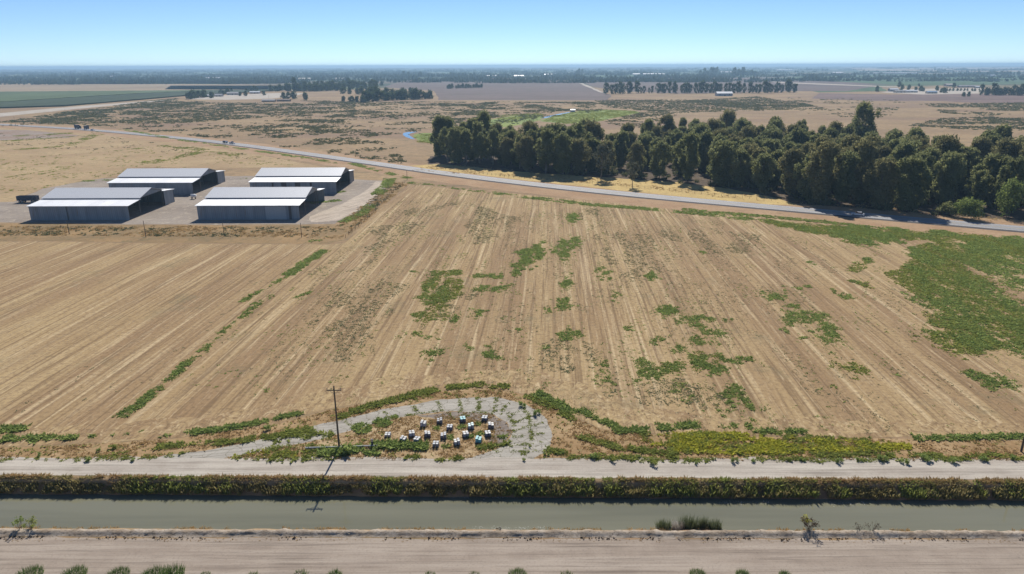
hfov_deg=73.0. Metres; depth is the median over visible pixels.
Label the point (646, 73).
farm shed
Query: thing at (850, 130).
eucalyptus tree
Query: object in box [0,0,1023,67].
sky
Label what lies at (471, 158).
eucalyptus tree
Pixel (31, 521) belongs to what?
bush
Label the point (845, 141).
eucalyptus tree
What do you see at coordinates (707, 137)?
eucalyptus tree
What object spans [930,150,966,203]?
eucalyptus tree
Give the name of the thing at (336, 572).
grass clump
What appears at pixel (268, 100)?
farm shed
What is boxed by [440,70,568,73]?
crop field
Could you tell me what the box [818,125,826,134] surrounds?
eucalyptus tree
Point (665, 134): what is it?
eucalyptus tree
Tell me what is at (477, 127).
eucalyptus tree
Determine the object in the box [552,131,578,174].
eucalyptus tree
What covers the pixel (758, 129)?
eucalyptus tree
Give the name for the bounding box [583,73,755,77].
crop field
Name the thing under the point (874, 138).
eucalyptus tree
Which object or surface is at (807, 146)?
eucalyptus tree
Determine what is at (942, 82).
crop field
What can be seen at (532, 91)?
ploughed field
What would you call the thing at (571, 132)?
eucalyptus tree
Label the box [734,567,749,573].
grass clump
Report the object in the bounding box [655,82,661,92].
eucalyptus tree
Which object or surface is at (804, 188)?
eucalyptus tree
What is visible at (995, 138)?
eucalyptus tree
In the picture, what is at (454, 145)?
eucalyptus tree
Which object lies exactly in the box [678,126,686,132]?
eucalyptus tree
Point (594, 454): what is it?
weed bush
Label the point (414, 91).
broad tree
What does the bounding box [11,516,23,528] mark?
bush
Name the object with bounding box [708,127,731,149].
eucalyptus tree
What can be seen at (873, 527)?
bush
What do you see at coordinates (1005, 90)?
broad tree
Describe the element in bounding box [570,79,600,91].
pale track
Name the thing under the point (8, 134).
bare patch
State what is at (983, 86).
broad tree
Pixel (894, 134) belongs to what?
eucalyptus tree
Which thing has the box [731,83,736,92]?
eucalyptus tree
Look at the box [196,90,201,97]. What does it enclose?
broad tree
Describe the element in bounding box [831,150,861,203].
eucalyptus tree
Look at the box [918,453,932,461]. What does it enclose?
weed bush
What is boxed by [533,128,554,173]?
eucalyptus tree
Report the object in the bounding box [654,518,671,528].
reeds
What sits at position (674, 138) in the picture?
eucalyptus tree
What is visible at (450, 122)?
eucalyptus tree
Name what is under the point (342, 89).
broad tree
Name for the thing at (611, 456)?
weed bush
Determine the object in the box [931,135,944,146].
eucalyptus tree
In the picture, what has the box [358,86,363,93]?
broad tree
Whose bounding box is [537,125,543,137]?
eucalyptus tree
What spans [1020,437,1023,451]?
wooden pole
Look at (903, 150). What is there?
eucalyptus tree
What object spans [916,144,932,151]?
eucalyptus tree
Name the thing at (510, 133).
eucalyptus tree
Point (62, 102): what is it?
vineyard
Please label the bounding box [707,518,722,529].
reeds
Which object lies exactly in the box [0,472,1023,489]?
dry bank plants
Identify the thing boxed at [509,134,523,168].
eucalyptus tree
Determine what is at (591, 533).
earth bank
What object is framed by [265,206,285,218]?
door
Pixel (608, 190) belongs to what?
edge line
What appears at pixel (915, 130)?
eucalyptus tree
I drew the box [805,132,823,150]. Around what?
eucalyptus tree
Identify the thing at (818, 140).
eucalyptus tree
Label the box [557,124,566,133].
eucalyptus tree
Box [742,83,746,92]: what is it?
eucalyptus tree
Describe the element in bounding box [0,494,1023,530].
canal water
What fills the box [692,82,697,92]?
eucalyptus tree
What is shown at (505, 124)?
marsh
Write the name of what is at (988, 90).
broad tree
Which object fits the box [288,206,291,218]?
door
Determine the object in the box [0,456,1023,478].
canal road
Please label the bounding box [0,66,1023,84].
distant woods
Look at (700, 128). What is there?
eucalyptus tree
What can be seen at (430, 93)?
broad tree
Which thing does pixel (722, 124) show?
eucalyptus tree
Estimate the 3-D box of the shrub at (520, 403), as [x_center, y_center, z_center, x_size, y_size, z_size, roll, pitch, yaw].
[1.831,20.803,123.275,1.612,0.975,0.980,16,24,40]
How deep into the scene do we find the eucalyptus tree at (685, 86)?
1488.64 m
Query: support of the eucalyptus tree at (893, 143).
on the grove floor
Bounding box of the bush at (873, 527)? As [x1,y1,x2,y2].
[864,522,878,530]
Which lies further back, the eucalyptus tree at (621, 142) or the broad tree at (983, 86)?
the broad tree at (983, 86)
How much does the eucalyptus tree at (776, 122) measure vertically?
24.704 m
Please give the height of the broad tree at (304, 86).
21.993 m
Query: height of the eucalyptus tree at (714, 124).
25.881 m
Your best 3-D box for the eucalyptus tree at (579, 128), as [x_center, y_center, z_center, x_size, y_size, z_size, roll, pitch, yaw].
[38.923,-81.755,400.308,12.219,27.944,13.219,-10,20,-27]
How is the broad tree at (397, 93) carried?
on the ground at (900, 119)
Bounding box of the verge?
[0,388,1023,458]
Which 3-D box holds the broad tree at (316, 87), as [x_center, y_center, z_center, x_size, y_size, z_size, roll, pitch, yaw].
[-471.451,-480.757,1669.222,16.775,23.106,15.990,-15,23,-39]
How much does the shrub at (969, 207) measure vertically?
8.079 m
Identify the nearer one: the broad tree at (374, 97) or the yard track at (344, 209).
the yard track at (344, 209)
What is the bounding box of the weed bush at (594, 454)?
[589,452,598,458]
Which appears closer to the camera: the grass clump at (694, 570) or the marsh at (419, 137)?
the grass clump at (694, 570)
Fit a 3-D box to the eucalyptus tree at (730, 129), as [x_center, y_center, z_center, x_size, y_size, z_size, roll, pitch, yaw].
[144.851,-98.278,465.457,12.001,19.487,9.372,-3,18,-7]
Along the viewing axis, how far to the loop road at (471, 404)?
116.59 m
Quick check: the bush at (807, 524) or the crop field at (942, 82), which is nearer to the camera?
the bush at (807, 524)
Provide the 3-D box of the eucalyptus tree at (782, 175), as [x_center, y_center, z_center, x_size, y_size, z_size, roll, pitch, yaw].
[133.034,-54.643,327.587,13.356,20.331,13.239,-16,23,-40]
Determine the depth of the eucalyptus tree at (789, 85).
1517.25 m
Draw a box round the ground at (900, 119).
[0,65,1023,539]
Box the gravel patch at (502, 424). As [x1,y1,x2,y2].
[417,412,511,443]
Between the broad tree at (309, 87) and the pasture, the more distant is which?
the pasture
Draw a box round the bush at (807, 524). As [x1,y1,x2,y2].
[800,516,819,530]
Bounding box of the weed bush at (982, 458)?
[979,456,987,460]
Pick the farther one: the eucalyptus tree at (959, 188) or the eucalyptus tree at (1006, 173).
the eucalyptus tree at (959, 188)
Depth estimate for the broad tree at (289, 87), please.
1690.27 m
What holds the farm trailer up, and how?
on the yard at (181, 209)
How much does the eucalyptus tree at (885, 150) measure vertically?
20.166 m
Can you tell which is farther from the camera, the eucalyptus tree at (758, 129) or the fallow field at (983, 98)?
the fallow field at (983, 98)
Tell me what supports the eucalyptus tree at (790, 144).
on the grove floor
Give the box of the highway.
[0,124,1023,230]
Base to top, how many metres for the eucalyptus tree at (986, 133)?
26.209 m
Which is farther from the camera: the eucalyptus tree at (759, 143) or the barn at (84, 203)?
the eucalyptus tree at (759, 143)
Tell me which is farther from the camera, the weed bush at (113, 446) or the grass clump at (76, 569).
the weed bush at (113, 446)
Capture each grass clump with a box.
[15,562,44,573]
[62,563,87,573]
[105,565,130,573]
[141,565,168,573]
[160,561,185,573]
[326,568,342,573]
[508,567,528,573]
[688,568,705,573]
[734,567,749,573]
[778,570,789,573]
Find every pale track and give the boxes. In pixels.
[0,99,176,116]
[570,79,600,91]
[773,81,913,87]
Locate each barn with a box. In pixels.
[26,187,174,219]
[107,168,224,194]
[195,187,324,219]
[249,167,353,193]
[715,91,732,95]
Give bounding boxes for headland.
[0,369,1023,443]
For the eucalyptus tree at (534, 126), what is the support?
on the grove floor
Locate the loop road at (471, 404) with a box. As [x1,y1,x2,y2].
[161,397,551,458]
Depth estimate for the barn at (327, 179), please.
335.83 m
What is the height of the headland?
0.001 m
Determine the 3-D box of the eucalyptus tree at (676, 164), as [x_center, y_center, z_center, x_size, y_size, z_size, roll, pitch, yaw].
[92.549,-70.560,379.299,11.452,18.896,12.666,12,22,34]
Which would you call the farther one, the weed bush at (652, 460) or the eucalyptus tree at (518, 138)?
the eucalyptus tree at (518, 138)
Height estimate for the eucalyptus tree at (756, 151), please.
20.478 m
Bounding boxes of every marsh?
[413,133,432,142]
[489,114,543,127]
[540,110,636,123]
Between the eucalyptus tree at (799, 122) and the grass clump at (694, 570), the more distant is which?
the eucalyptus tree at (799, 122)
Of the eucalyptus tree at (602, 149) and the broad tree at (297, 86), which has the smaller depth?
the eucalyptus tree at (602, 149)
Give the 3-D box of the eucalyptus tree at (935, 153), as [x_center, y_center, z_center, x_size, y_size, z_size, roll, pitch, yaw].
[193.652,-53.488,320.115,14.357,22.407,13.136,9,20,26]
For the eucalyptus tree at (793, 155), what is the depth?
314.51 m
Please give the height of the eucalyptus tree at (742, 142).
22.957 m
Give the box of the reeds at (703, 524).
[697,516,708,528]
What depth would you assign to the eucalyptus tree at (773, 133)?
422.63 m
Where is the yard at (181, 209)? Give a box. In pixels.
[0,176,384,224]
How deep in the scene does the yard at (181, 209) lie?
297.76 m
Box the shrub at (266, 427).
[263,424,270,429]
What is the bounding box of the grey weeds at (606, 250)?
[16,189,998,433]
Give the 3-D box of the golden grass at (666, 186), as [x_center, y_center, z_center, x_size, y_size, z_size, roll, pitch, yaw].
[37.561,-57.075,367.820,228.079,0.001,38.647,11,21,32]
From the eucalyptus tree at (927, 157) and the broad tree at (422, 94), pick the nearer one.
the eucalyptus tree at (927, 157)
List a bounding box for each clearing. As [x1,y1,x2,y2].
[193,93,302,99]
[234,412,508,458]
[883,88,981,93]
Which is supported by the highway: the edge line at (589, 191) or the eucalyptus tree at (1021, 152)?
the edge line at (589, 191)
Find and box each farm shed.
[249,91,260,93]
[261,99,275,101]
[633,73,664,74]
[866,72,918,73]
[957,85,975,86]
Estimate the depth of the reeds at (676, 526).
93.34 m
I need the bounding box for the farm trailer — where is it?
[16,195,39,202]
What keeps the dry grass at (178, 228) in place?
on the rough strip
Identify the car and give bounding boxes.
[851,211,864,215]
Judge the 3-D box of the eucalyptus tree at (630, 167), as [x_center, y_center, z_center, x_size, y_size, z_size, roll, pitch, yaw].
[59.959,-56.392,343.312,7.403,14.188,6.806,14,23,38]
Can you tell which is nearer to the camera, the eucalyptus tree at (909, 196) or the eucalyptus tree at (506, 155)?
the eucalyptus tree at (909, 196)
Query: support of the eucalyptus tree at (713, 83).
on the ploughed field at (809, 87)
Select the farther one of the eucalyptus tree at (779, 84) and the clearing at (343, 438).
the eucalyptus tree at (779, 84)
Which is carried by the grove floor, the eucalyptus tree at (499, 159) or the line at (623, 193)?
the eucalyptus tree at (499, 159)
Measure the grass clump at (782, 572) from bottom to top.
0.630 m
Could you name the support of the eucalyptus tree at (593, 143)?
on the grove floor
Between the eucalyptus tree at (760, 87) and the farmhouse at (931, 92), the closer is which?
the farmhouse at (931, 92)
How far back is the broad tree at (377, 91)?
1202.26 m
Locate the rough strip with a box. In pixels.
[0,182,407,243]
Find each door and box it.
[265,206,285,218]
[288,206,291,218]
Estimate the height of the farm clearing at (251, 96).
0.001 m
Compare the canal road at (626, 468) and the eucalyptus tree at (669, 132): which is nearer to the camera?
the canal road at (626, 468)
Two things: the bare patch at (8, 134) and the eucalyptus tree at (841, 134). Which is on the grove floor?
the eucalyptus tree at (841, 134)
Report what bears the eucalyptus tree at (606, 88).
on the ploughed field at (532, 91)
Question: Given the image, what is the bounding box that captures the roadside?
[0,123,1023,239]
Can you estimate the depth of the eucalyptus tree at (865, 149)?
298.22 m
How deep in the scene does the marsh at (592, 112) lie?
822.07 m
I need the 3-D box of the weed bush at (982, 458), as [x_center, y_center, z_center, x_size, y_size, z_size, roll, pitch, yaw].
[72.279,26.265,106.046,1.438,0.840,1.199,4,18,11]
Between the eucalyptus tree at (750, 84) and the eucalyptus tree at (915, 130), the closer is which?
the eucalyptus tree at (915, 130)
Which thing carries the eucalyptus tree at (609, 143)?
on the grove floor
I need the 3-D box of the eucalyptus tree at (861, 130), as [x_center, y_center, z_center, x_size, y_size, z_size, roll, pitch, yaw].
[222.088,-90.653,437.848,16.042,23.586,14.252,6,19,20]
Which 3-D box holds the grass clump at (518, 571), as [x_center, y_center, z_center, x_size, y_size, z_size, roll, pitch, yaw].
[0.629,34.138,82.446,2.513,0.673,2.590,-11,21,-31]
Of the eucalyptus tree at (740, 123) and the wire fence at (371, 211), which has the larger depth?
the eucalyptus tree at (740, 123)
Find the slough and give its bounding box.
[403,132,413,138]
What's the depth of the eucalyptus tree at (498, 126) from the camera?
442.24 m
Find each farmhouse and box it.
[227,92,238,94]
[893,90,906,92]
[925,91,936,93]
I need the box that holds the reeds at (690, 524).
[678,513,701,529]
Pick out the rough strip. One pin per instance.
(211, 238)
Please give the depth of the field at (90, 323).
165.27 m
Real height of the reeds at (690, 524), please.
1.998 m
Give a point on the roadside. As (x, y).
(621, 199)
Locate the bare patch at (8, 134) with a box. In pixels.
[0,130,80,139]
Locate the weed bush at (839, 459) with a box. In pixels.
[835,457,843,462]
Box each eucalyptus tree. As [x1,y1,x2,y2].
[428,114,448,156]
[438,126,448,161]
[440,116,454,129]
[444,126,465,162]
[457,128,473,163]
[459,121,467,157]
[465,128,475,161]
[466,117,475,159]
[470,131,488,158]
[471,121,488,162]
[475,109,491,159]
[484,127,499,162]
[491,122,502,133]
[495,132,504,162]
[497,136,514,166]
[500,129,516,164]
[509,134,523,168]
[512,132,524,166]
[514,134,536,171]
[517,120,538,134]
[523,129,537,169]
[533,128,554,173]
[536,144,548,170]
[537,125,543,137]
[541,124,556,134]
[550,122,560,130]
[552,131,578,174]
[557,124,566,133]
[565,126,577,170]
[569,137,591,174]
[572,121,592,139]
[578,117,589,131]
[584,118,605,150]
[584,137,600,171]
[592,143,612,179]
[596,139,615,174]
[603,82,609,93]
[606,133,615,157]
[613,83,618,93]
[613,129,630,168]
[618,81,623,93]
[621,122,636,139]
[625,81,632,92]
[625,160,640,186]
[626,141,646,173]
[627,131,637,148]
[634,80,640,92]
[637,134,652,166]
[638,147,646,170]
[640,118,653,133]
[643,131,656,139]
[648,140,672,177]
[649,136,663,164]
[652,125,663,139]
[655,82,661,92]
[656,113,677,139]
[661,130,671,141]
[664,128,682,145]
[665,130,683,163]
[666,81,672,92]
[670,143,686,174]
[672,81,677,92]
[673,131,701,181]
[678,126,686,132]
[679,117,686,127]
[682,83,687,92]
[685,126,692,133]
[686,122,710,156]
[687,118,700,126]
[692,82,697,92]
[697,82,701,92]
[697,129,714,169]
[700,80,705,92]
[706,138,738,185]
[707,118,719,151]
[707,133,728,173]
[708,83,712,92]
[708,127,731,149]
[711,81,716,92]
[717,109,736,128]
[718,83,722,91]
[719,121,725,129]
[723,82,727,91]
[725,126,732,134]
[728,135,740,149]
[728,148,752,184]
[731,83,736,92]
[732,118,748,137]
[733,117,746,131]
[736,81,740,92]
[738,125,757,140]
[738,137,758,179]
[739,142,758,182]
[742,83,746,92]
[745,147,769,183]
[747,81,752,92]
[749,152,777,189]
[751,137,763,147]
[752,125,761,136]
[757,83,761,92]
[757,124,765,134]
[758,129,767,139]
[760,128,788,148]
[762,79,768,92]
[763,138,775,152]
[765,83,770,92]
[766,124,781,138]
[768,116,784,140]
[768,149,784,186]
[769,119,780,139]
[769,139,782,153]
[774,81,781,91]
[777,146,804,195]
[779,156,805,191]
[782,123,800,138]
[782,141,796,151]
[782,142,801,149]
[783,127,810,147]
[785,79,789,91]
[786,80,792,91]
[791,151,821,200]
[794,119,806,126]
[799,124,808,129]
[800,142,814,162]
[804,138,842,202]
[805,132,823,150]
[806,134,835,155]
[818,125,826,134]
[823,126,838,138]
[829,120,843,134]
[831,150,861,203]
[835,133,861,150]
[838,133,849,137]
[838,145,851,172]
[841,123,854,134]
[847,138,879,202]
[851,100,881,131]
[852,125,870,138]
[859,133,882,159]
[862,131,880,141]
[862,157,902,208]
[876,144,893,157]
[881,128,903,144]
[882,138,900,149]
[886,141,922,169]
[889,155,934,211]
[900,126,929,143]
[900,139,921,156]
[909,133,929,146]
[915,150,939,191]
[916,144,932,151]
[924,147,940,190]
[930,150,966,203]
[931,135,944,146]
[933,134,968,160]
[955,167,967,193]
[957,146,984,193]
[960,146,983,170]
[962,169,994,204]
[970,152,1011,202]
[971,136,999,157]
[972,128,997,141]
[987,133,1002,150]
[988,135,1023,170]
[992,154,1023,209]
[995,123,1013,139]
[1019,146,1023,155]
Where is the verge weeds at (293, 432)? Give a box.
[0,381,1023,462]
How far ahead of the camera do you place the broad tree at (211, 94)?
1331.41 m
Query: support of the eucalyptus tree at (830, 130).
on the grove floor
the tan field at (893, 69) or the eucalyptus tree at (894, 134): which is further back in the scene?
the tan field at (893, 69)
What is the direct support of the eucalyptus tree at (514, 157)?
on the grove floor
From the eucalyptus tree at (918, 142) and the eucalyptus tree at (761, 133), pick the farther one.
the eucalyptus tree at (761, 133)
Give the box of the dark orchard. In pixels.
[76,79,287,83]
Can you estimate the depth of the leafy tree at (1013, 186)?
271.66 m
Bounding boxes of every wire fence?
[345,182,402,237]
[445,168,771,199]
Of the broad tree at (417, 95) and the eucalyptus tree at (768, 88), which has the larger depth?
the eucalyptus tree at (768, 88)
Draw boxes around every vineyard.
[0,89,284,107]
[0,90,212,101]
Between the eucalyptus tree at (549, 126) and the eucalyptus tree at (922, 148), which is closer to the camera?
the eucalyptus tree at (922, 148)
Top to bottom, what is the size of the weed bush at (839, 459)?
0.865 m
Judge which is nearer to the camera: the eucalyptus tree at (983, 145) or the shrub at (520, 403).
the shrub at (520, 403)
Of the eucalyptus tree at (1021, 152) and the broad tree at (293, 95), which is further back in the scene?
the broad tree at (293, 95)
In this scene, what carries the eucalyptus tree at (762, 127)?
on the grove floor
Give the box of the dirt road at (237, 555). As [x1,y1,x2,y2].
[0,536,1023,573]
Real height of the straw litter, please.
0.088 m
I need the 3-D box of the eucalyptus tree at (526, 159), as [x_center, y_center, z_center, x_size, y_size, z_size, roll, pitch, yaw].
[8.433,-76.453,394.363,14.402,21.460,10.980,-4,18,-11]
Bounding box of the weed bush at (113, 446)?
[108,444,116,449]
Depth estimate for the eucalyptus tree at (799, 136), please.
401.88 m
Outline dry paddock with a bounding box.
[0,128,320,201]
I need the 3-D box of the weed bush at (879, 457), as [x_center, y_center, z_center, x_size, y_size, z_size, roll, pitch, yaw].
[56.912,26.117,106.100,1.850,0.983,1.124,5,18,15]
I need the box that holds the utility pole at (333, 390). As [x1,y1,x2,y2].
[326,386,340,446]
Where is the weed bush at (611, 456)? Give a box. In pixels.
[608,454,616,461]
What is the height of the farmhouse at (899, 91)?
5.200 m
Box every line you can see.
[2,124,1019,228]
[11,124,1018,226]
[12,125,1021,230]
[21,125,1021,228]
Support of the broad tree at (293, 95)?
on the ground at (900, 119)
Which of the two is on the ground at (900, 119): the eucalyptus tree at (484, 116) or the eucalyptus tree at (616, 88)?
the eucalyptus tree at (616, 88)
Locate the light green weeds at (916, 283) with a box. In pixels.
[410,216,1023,389]
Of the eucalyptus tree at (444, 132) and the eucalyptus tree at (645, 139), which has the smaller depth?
the eucalyptus tree at (645, 139)
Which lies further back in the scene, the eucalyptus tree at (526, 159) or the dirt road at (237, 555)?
the eucalyptus tree at (526, 159)
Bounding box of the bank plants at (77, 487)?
[0,473,1023,499]
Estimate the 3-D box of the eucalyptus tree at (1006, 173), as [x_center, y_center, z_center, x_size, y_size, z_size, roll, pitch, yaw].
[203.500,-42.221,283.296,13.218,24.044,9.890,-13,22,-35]
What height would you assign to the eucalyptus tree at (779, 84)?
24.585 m
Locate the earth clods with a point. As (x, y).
(707, 538)
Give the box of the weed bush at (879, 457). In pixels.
[876,454,889,460]
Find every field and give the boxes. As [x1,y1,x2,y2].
[0,83,296,91]
[0,185,1023,446]
[199,70,380,73]
[385,78,610,99]
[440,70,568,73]
[577,78,879,93]
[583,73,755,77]
[676,69,799,72]
[762,75,1023,85]
[811,93,1023,102]
[814,87,885,91]
[843,67,1023,71]
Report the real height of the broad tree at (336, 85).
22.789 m
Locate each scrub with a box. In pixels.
[0,96,1023,236]
[2,109,638,192]
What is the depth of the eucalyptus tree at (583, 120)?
433.98 m
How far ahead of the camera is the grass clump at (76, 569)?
83.22 m
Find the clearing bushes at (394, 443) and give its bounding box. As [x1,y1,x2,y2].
[315,414,508,456]
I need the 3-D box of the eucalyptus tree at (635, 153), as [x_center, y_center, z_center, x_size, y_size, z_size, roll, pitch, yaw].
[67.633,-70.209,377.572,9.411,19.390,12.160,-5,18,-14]
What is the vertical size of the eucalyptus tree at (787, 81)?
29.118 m
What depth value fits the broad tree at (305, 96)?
1244.67 m
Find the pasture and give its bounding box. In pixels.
[169,85,291,89]
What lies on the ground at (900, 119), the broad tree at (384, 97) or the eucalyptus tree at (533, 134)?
the broad tree at (384, 97)
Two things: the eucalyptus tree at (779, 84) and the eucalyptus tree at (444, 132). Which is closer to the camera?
the eucalyptus tree at (444, 132)
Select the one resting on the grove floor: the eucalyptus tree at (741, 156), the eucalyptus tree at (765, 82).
the eucalyptus tree at (741, 156)
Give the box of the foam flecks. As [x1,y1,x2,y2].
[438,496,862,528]
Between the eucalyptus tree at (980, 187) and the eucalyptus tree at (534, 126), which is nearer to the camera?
the eucalyptus tree at (980, 187)
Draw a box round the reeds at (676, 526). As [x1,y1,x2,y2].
[671,517,686,530]
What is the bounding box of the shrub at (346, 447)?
[339,442,352,454]
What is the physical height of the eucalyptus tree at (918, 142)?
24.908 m
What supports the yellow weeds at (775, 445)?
on the verge
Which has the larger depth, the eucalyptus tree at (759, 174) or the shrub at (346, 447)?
the eucalyptus tree at (759, 174)
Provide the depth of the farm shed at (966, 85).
1799.60 m
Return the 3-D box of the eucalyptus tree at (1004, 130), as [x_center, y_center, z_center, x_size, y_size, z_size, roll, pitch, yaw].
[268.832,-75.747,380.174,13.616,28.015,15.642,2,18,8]
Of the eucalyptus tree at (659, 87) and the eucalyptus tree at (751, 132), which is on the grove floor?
the eucalyptus tree at (751, 132)
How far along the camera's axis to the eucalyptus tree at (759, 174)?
327.74 m
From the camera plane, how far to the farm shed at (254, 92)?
1547.11 m
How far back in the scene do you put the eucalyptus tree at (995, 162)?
298.22 m
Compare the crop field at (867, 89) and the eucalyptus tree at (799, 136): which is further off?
the crop field at (867, 89)
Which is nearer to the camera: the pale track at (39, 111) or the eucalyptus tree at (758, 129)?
the eucalyptus tree at (758, 129)
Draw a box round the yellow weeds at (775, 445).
[234,430,912,456]
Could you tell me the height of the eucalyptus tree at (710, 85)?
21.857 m
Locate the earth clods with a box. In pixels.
[0,535,1022,540]
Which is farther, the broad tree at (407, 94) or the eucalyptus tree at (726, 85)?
the eucalyptus tree at (726, 85)
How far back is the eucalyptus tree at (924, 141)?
346.17 m
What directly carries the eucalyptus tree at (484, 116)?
on the grove floor
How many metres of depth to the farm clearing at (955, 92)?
1527.63 m
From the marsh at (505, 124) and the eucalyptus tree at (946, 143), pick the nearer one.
the eucalyptus tree at (946, 143)
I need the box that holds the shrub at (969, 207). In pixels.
[950,196,985,218]
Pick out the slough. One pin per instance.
(405, 134)
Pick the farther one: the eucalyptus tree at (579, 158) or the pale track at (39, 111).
the pale track at (39, 111)
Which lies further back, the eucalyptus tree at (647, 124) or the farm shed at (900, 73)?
the farm shed at (900, 73)
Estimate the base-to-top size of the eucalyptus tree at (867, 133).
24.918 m
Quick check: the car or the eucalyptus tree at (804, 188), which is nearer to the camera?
the car
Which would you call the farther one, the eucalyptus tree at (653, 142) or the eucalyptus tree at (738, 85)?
the eucalyptus tree at (738, 85)
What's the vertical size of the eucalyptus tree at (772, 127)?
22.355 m
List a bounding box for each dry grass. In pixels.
[0,165,1022,237]
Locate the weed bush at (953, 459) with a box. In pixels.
[948,457,958,462]
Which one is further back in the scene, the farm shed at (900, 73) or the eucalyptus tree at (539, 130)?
the farm shed at (900, 73)
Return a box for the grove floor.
[428,155,1023,219]
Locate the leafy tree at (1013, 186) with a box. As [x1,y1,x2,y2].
[994,176,1023,216]
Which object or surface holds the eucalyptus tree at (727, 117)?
on the grove floor
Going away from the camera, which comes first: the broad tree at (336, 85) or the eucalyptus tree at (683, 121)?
the eucalyptus tree at (683, 121)
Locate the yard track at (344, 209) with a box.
[309,181,383,221]
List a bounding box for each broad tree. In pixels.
[187,90,194,98]
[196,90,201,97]
[209,91,214,97]
[286,83,290,90]
[290,90,296,98]
[291,77,297,89]
[295,83,301,90]
[301,83,307,90]
[302,92,307,99]
[307,84,312,90]
[313,83,319,90]
[323,83,329,90]
[333,83,338,90]
[339,87,346,93]
[346,80,351,88]
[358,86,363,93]
[365,92,373,100]
[369,91,376,100]
[374,87,383,100]
[378,91,387,100]
[395,90,402,99]
[399,89,406,99]
[404,89,409,99]
[409,87,420,99]
[412,89,419,98]
[416,89,424,98]
[427,89,432,98]
[942,87,947,92]
[978,83,985,94]
[985,88,990,94]
[990,82,998,94]
[1001,86,1009,94]
[1011,84,1017,94]
[1015,86,1023,94]
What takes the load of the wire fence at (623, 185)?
on the golden grass at (666, 186)
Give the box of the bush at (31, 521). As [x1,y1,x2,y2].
[21,515,37,528]
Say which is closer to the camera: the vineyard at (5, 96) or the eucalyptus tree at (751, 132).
the eucalyptus tree at (751, 132)
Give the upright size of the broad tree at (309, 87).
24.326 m
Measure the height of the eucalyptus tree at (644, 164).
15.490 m
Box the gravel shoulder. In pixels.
[3,125,1023,232]
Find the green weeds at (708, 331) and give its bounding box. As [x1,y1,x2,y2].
[0,129,1023,443]
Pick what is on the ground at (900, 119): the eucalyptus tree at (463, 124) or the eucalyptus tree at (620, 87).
the eucalyptus tree at (620, 87)
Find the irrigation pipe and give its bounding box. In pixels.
[305,445,376,448]
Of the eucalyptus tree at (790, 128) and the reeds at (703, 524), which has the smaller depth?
the reeds at (703, 524)
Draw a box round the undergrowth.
[570,161,1023,214]
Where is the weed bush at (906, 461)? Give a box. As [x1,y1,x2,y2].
[898,459,909,463]
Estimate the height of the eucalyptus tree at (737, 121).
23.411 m
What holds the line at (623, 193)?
on the highway
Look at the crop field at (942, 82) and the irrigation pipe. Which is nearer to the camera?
the irrigation pipe
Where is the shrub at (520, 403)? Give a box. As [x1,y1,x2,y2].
[518,401,525,406]
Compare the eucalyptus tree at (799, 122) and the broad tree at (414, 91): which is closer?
the eucalyptus tree at (799, 122)
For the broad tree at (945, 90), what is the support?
on the farm clearing at (955, 92)
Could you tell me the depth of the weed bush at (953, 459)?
105.44 m
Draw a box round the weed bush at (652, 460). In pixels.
[649,457,657,465]
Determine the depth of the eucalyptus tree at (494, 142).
417.72 m
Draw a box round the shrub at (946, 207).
[936,201,958,214]
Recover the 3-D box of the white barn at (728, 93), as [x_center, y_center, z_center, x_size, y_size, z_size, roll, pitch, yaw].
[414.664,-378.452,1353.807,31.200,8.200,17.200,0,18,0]
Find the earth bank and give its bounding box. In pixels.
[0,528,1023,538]
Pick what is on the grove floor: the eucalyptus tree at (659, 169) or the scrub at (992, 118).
the eucalyptus tree at (659, 169)
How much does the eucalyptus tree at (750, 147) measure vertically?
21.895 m
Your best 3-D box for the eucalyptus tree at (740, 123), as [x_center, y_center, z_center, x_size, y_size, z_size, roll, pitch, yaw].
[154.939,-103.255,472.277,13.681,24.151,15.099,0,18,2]
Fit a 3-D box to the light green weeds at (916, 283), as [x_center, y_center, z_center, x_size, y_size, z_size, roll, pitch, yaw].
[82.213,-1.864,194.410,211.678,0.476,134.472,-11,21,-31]
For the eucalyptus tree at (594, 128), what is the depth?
406.46 m
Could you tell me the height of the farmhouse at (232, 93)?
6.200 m
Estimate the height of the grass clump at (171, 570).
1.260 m
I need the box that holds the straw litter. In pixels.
[3,307,998,417]
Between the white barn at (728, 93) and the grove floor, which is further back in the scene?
the white barn at (728, 93)
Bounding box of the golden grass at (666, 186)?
[413,164,796,204]
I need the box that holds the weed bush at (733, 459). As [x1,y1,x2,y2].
[730,457,739,461]
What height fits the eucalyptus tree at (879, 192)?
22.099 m

